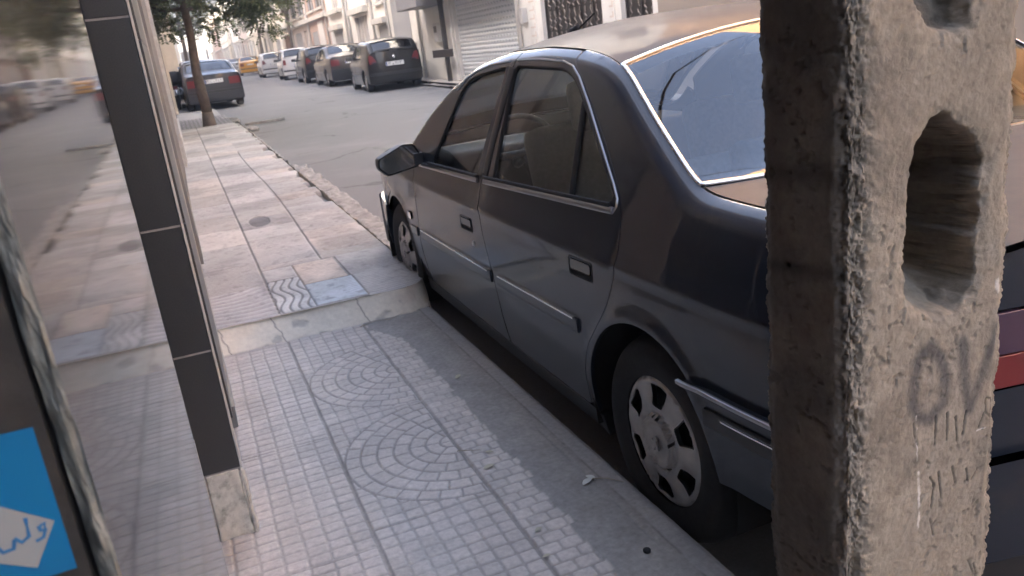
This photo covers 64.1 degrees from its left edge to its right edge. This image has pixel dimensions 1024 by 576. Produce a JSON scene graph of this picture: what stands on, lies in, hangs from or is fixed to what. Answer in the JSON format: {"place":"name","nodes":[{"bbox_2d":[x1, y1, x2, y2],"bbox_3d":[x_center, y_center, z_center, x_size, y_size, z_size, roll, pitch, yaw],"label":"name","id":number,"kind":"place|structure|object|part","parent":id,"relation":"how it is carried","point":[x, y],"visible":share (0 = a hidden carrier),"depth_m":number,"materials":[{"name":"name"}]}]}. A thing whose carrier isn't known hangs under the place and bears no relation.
{"place":"outdoors","nodes":[
{"label":"outdoors","id":0,"kind":"place"},
{"bbox_2d":[171,0,216,29],"label":"sky","id":1,"kind":"structure","parent":0,"point":[208,0],"materials":[{"name":"white"}]},
{"bbox_2d":[176,105,219,120],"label":"side path","id":2,"kind":"structure","parent":0,"point":[185,114],"depth_m":23.08,"materials":[{"name":"grey concrete"}]},
{"bbox_2d":[169,67,181,109],"bbox_3d":[-10.780,-6.348,26.062,0.800,1.287,1.971,-15,19,-23],"label":"motorcycle","id":3,"kind":"object","parent":2,"relation":"on","point":[174,76],"visible":0.59,"depth_m":25.34,"materials":[{"name":"metal"}]},
{"bbox_2d":[179,115,232,129],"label":"sidewalk","id":4,"kind":"structure","parent":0,"point":[193,123],"depth_m":18.03,"materials":[{"name":"grey tile"}]},
{"bbox_2d":[148,0,309,126],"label":"street tree","id":5,"kind":"object","parent":4,"relation":"on","point":[257,9],"visible":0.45,"depth_m":16.35,"materials":[{"name":"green plant"}]},
{"bbox_2d":[202,16,215,59],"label":"house","id":6,"kind":"structure","parent":0,"point":[211,51],"depth_m":151.61,"materials":[{"name":"grey paint"}]},
{"bbox_2d":[209,14,223,59],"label":"house","id":7,"kind":"structure","parent":0,"point":[218,52],"depth_m":131.12,"materials":[{"name":"paint"}]},
{"bbox_2d":[215,2,230,59],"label":"house","id":8,"kind":"structure","parent":0,"point":[225,47],"depth_m":115.56,"materials":[{"name":"paint"}]},
{"bbox_2d":[222,10,238,71],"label":"house","id":9,"kind":"structure","parent":0,"point":[230,45],"depth_m":99.02,"materials":[{"name":"paint"}]},
{"bbox_2d":[229,5,243,57],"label":"house","id":10,"kind":"structure","parent":0,"point":[238,49],"depth_m":90.45,"materials":[{"name":"paint"}]},
{"bbox_2d":[236,18,250,56],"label":"house","id":11,"kind":"structure","parent":0,"point":[245,47],"depth_m":81.47,"materials":[{"name":"grey paint"}]},
{"bbox_2d":[245,19,260,56],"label":"house","id":12,"kind":"structure","parent":0,"point":[254,48],"depth_m":71.01,"materials":[{"name":"grey paint"}]},
{"bbox_2d":[181,122,421,329],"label":"sidewalk","id":13,"kind":"structure","parent":0,"point":[277,236],"depth_m":5.76,"materials":[{"name":"beige tile"}]},
{"bbox_2d":[302,0,332,45],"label":"house","id":14,"kind":"structure","parent":0,"point":[316,21],"depth_m":39.82,"materials":[{"name":"paint"}]},
{"bbox_2d":[308,0,312,10],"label":"window","id":15,"kind":"structure","parent":14,"relation":"in","point":[310,5],"depth_m":41.42,"materials":[{"name":"grey"}]},
{"bbox_2d":[315,0,321,7],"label":"window","id":16,"kind":"structure","parent":14,"relation":"in","point":[318,2],"depth_m":39.36,"materials":[{"name":"grey"}]},
{"bbox_2d":[325,0,350,44],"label":"house","id":17,"kind":"structure","parent":0,"point":[335,14],"depth_m":35.42,"materials":[{"name":"paint"}]},
{"bbox_2d":[333,0,338,7],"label":"door","id":18,"kind":"structure","parent":17,"relation":"in","point":[335,2],"depth_m":35.59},
{"bbox_2d":[250,72,453,295],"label":"ground","id":19,"kind":"structure","parent":0,"point":[420,84],"depth_m":24.41,"materials":[{"name":"grey concrete"}]},
{"bbox_2d":[78,0,238,438],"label":"shop front","id":20,"kind":"object","parent":19,"relation":"on","point":[174,128],"visible":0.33,"depth_m":5.33,"materials":[{"name":"grey metal"}]},
{"bbox_2d":[155,28,178,117],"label":"brick house","id":21,"kind":"structure","parent":19,"relation":"on","point":[169,79],"depth_m":23.25,"materials":[{"name":"grey brick"}]},
{"bbox_2d":[155,28,176,117],"bbox_3d":[-7.649,-4.827,17.840,0.140,2.700,2.000,-13,18,-19],"label":"door","id":22,"kind":"structure","parent":21,"relation":"in","point":[155,28],"depth_m":17.20,"materials":[{"name":"grey plastic"}]},
{"bbox_2d":[156,0,178,71],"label":"corner house","id":23,"kind":"structure","parent":19,"relation":"on","point":[171,58],"depth_m":32.18,"materials":[{"name":"beige stone"}]},
{"bbox_2d":[168,7,180,63],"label":"house","id":24,"kind":"structure","parent":19,"relation":"on","point":[177,53],"depth_m":71.48,"materials":[{"name":"white paint"}]},
{"bbox_2d":[176,33,209,61],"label":"end house","id":25,"kind":"structure","parent":19,"relation":"on","point":[202,48],"depth_m":171.19,"materials":[{"name":"white paint"}]},
{"bbox_2d":[180,51,189,61],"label":"window","id":26,"kind":"structure","parent":25,"relation":"in","point":[181,53],"depth_m":170.57,"materials":[{"name":"grey glass"}]},
{"bbox_2d":[167,1,236,60],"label":"building","id":27,"kind":"structure","parent":19,"relation":"on","point":[178,25],"depth_m":46.22,"materials":[{"name":"white paint"}]},
{"bbox_2d":[255,16,272,52],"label":"house","id":28,"kind":"structure","parent":19,"relation":"on","point":[266,44],"depth_m":61.38,"materials":[{"name":"grey paint"}]},
{"bbox_2d":[247,128,287,161],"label":"kerb","id":29,"kind":"structure","parent":19,"relation":"on","point":[267,145],"depth_m":12.72,"materials":[{"name":"concrete"}]},
{"bbox_2d":[264,0,293,51],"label":"house","id":30,"kind":"structure","parent":19,"relation":"on","point":[280,44],"depth_m":53.01,"materials":[{"name":"paint"}]},
{"bbox_2d":[285,36,290,48],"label":"door","id":31,"kind":"structure","parent":30,"relation":"in","point":[287,41],"depth_m":51.83,"materials":[{"name":"brown wood"}]},
{"bbox_2d":[286,0,310,47],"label":"house","id":32,"kind":"structure","parent":19,"relation":"on","point":[300,34],"depth_m":45.39,"materials":[{"name":"grey paint"}]},
{"bbox_2d":[289,0,295,18],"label":"window","id":33,"kind":"structure","parent":32,"relation":"in","point":[292,9],"depth_m":46.99,"materials":[{"name":"grey"}]},
{"bbox_2d":[296,0,303,15],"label":"window","id":34,"kind":"structure","parent":32,"relation":"in","point":[300,11],"depth_m":44.66,"materials":[{"name":"grey"}]},
{"bbox_2d":[305,31,309,46],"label":"door","id":35,"kind":"structure","parent":32,"relation":"in","point":[306,32],"depth_m":44.57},
{"bbox_2d":[292,164,390,247],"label":"kerb","id":36,"kind":"structure","parent":19,"relation":"on","point":[352,207],"depth_m":7.27,"materials":[{"name":"concrete"}]},
{"bbox_2d":[370,0,423,82],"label":"house","id":37,"kind":"structure","parent":19,"relation":"on","point":[388,20],"depth_m":27.18,"materials":[{"name":"paint"}]},
{"bbox_2d":[395,0,454,86],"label":"house","id":38,"kind":"structure","parent":19,"relation":"on","point":[427,21],"depth_m":23.64,"materials":[{"name":"paint"}]},
{"bbox_2d":[518,0,657,45],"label":"house","id":39,"kind":"structure","parent":19,"relation":"on","point":[542,20],"depth_m":15.75,"materials":[{"name":"concrete"}]},
{"bbox_2d":[657,0,1023,41],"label":"house","id":40,"kind":"structure","parent":19,"relation":"on","point":[667,5],"depth_m":11.50,"materials":[{"name":"metal"}]},
{"bbox_2d":[257,71,461,82],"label":"opposite sidewalk","id":41,"kind":"structure","parent":0,"point":[440,80],"depth_m":22.95,"materials":[{"name":"grey concrete"}]},
{"bbox_2d":[210,5,263,53],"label":"street tree","id":42,"kind":"object","parent":41,"relation":"on","point":[259,39],"visible":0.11,"depth_m":60.62,"materials":[{"name":"green plant"}]},
{"bbox_2d":[264,0,296,47],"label":"tree","id":43,"kind":"object","parent":41,"relation":"on","point":[286,10],"visible":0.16,"depth_m":46.00,"materials":[{"name":"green plant"}]},
{"bbox_2d":[432,0,453,80],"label":"steel post","id":44,"kind":"object","parent":41,"relation":"on","point":[447,53],"visible":0.87,"depth_m":21.98,"materials":[{"name":"metal"}]},
{"bbox_2d":[344,0,377,42],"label":"house","id":45,"kind":"structure","parent":0,"point":[360,14],"depth_m":31.65,"materials":[{"name":"paint"}]},
{"bbox_2d":[357,15,369,41],"bbox_3d":[-5.588,-9.354,31.849,0.070,2.350,2.100,-13,18,-19],"label":"door","id":46,"kind":"structure","parent":45,"relation":"in","point":[362,21],"depth_m":31.91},
{"bbox_2d":[194,307,734,575],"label":"pavement","id":47,"kind":"structure","parent":0,"point":[350,440],"depth_m":2.62,"materials":[{"name":"grey tile"}]},
{"bbox_2d":[0,263,99,575],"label":"door jamb","id":48,"kind":"object","parent":47,"relation":"on","point":[22,404],"depth_m":0.38,"materials":[{"name":"metal"}]},
{"bbox_2d":[0,427,76,575],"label":"sticker","id":49,"kind":"object","parent":48,"relation":"attached to","point":[34,540],"visible":1,"depth_m":0.38,"materials":[{"name":"blue paper"}]},
{"bbox_2d":[0,0,228,575],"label":"glass window","id":50,"kind":"structure","parent":47,"relation":"on","point":[74,265],"depth_m":0.52,"materials":[{"name":"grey glass"}]},
{"bbox_2d":[79,0,259,541],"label":"granite pilaster","id":51,"kind":"object","parent":47,"relation":"on","point":[121,52],"visible":0.99,"depth_m":2.18,"materials":[{"name":"stone"}]},
{"bbox_2d":[582,478,590,484],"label":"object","id":52,"kind":"object","parent":47,"relation":"on","point":[586,480],"visible":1,"depth_m":2.45,"materials":[{"name":"grey"}]},
{"bbox_2d":[443,0,526,85],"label":"house","id":53,"kind":"structure","parent":0,"point":[481,32],"depth_m":20.30,"materials":[{"name":"grey metal"}]},
{"bbox_2d":[210,72,776,575],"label":"road","id":54,"kind":"structure","parent":0,"point":[342,134],"depth_m":12.46,"materials":[{"name":"grey asphalt"}]},
{"bbox_2d":[179,59,210,66],"bbox_3d":[-15.066,-10.155,39.175,1.920,1.457,3.666,-14,18,-21],"label":"parked car","id":55,"kind":"object","parent":54,"relation":"on","point":[183,63],"visible":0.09,"depth_m":37.59,"materials":[{"name":"silver paint"}]},
{"bbox_2d":[177,60,244,110],"bbox_3d":[-9.603,-6.436,25.800,2.010,1.415,4.436,-14,18,-22],"label":"parked car","id":56,"kind":"object","parent":54,"relation":"on","point":[222,80],"visible":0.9,"depth_m":24.13,"materials":[{"name":"grey paint"}]},
{"bbox_3d":[-9.214,-6.692,24.710,1.335,0.311,0.565,-14,18,-22],"label":"rear window","id":57,"kind":"part","parent":56,"relation":"part of","materials":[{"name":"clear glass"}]},
{"bbox_2d":[223,117,239,123],"bbox_3d":[-6.407,-3.769,18.534,0.462,0.207,0.335,-4,17,11],"label":"stone","id":58,"kind":"object","parent":54,"relation":"on","point":[235,120],"visible":0.41,"depth_m":18.44,"materials":[{"name":"stone"}]},
{"bbox_2d":[228,58,238,70],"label":"parked car","id":59,"kind":"object","parent":54,"relation":"on","point":[232,61],"visible":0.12,"depth_m":84.25,"materials":[{"name":"silver paint"}]},
{"bbox_2d":[235,56,257,75],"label":"parked car","id":60,"kind":"object","parent":54,"relation":"on","point":[246,64],"visible":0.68,"depth_m":64.06,"materials":[{"name":"yellow paint"}]},
{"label":"rear window","id":61,"kind":"part","parent":60,"relation":"part of","materials":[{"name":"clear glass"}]},
{"bbox_2d":[246,126,259,131],"bbox_3d":[-5.173,-3.132,16.195,0.339,0.144,0.248,-13,18,-19],"label":"stone","id":62,"kind":"object","parent":54,"relation":"on","point":[253,128],"visible":0.6,"depth_m":16.12,"materials":[{"name":"stone"}]},
{"bbox_2d":[245,117,284,125],"bbox_3d":[-5.367,-3.617,17.768,0.840,0.050,0.100,-15,19,-23],"label":"kerb bar","id":63,"kind":"object","parent":54,"relation":"on","point":[264,121],"visible":1,"depth_m":17.72,"materials":[{"name":"concrete"}]},
{"bbox_2d":[254,52,278,77],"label":"parked car","id":64,"kind":"object","parent":54,"relation":"on","point":[266,63],"visible":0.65,"depth_m":49.38,"materials":[{"name":"white paint"}]},
{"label":"rear window","id":65,"kind":"part","parent":64,"relation":"part of","materials":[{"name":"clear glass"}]},
{"bbox_2d":[273,47,304,79],"bbox_3d":[-10.942,-11.330,41.264,1.920,1.457,3.666,-13,18,-17],"label":"parked car","id":66,"kind":"object","parent":54,"relation":"on","point":[286,66],"visible":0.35,"depth_m":39.59,"materials":[{"name":"white paint"}]},
{"bbox_3d":[-10.437,-11.407,39.626,1.246,0.336,0.224,-13,18,-17],"label":"rear window","id":67,"kind":"part","parent":66,"relation":"part of","materials":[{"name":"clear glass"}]},
{"bbox_2d":[291,45,329,82],"bbox_3d":[-8.235,-9.525,34.695,1.964,1.449,3.886,-13,18,-18],"label":"parked car","id":68,"kind":"object","parent":54,"relation":"on","point":[304,67],"visible":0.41,"depth_m":33.04,"materials":[{"name":"black paint"}]},
{"bbox_3d":[-8.810,-9.624,33.916,0.114,0.423,1.099,-13,18,-18],"label":"side window","id":69,"kind":"part","parent":68,"relation":"part of","materials":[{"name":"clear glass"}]},
{"bbox_3d":[-7.678,-9.590,32.997,1.195,0.304,0.248,-13,18,-18],"label":"rear window","id":70,"kind":"part","parent":68,"relation":"part of","materials":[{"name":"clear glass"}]},
{"bbox_2d":[217,122,430,356],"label":"step kerb","id":71,"kind":"structure","parent":54,"relation":"on","point":[245,337],"depth_m":4.15,"materials":[{"name":"concrete"}]},
{"bbox_2d":[310,43,358,86],"bbox_3d":[-6.261,-8.270,30.178,2.010,1.415,4.436,-13,18,-18],"label":"parked car","id":72,"kind":"object","parent":54,"relation":"on","point":[331,65],"visible":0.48,"depth_m":28.76,"materials":[{"name":"grey paint"}]},
{"bbox_3d":[-6.812,-8.356,29.321,0.130,0.404,0.945,-13,18,-18],"label":"side window","id":73,"kind":"part","parent":72,"relation":"part of","materials":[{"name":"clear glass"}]},
{"bbox_3d":[-5.940,-8.509,29.063,1.335,0.311,0.565,-13,18,-18],"label":"rear window","id":74,"kind":"part","parent":72,"relation":"part of","materials":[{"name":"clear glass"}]},
{"bbox_2d":[253,72,454,86],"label":"opposite kerb","id":75,"kind":"structure","parent":54,"relation":"on","point":[407,82],"depth_m":22.92,"materials":[{"name":"concrete"}]},
{"bbox_2d":[345,37,422,91],"bbox_3d":[-3.909,-6.791,24.728,1.964,1.449,3.886,-12,18,-16],"label":"parked car","id":76,"kind":"object","parent":54,"relation":"on","point":[380,61],"visible":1,"depth_m":23.09,"materials":[{"name":"black paint"}]},
{"bbox_3d":[-4.507,-6.894,23.969,0.114,0.423,1.099,-12,18,-16],"label":"side window","id":77,"kind":"part","parent":76,"relation":"part of","materials":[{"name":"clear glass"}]},
{"bbox_3d":[-3.407,-6.844,23.013,1.195,0.304,0.248,-12,18,-16],"label":"rear window","id":78,"kind":"part","parent":76,"relation":"part of","materials":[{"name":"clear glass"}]},
{"bbox_2d":[375,1,1023,575],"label":"parked car","id":79,"kind":"object","parent":54,"relation":"on","point":[591,241],"visible":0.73,"depth_m":2.28,"materials":[{"name":"grey paint"}]},
{"bbox_3d":[-0.197,-0.444,3.601,0.213,1.102,1.161,-13,18,-19],"label":"front door","id":80,"kind":"part","parent":79,"relation":"part of","materials":[{"name":"grey paint"}]},
{"bbox_3d":[0.168,-0.221,2.728,0.214,1.104,1.098,-13,18,-19],"label":"rear door","id":81,"kind":"part","parent":79,"relation":"part of","materials":[{"name":"grey paint"}]},
{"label":"rear window","id":82,"kind":"part","parent":79,"relation":"part of","materials":[{"name":"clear glass"}]},
{"bbox_2d":[643,547,650,553],"bbox_3d":[0.346,0.673,2.100,0.020,0.006,0.020,-13,18,-19],"label":"bottle cap","id":83,"kind":"object","parent":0,"point":[646,550],"visible":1,"depth_m":2.10,"materials":[{"name":"black metal"}]},
{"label":"pavement edge","id":84,"kind":"structure","parent":0,"visible":0},
{"bbox_2d":[759,0,1017,575],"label":"utility pole","id":85,"kind":"object","parent":84,"relation":"on","point":[887,133],"visible":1,"depth_m":1.01,"materials":[{"name":"concrete"}]}
]}

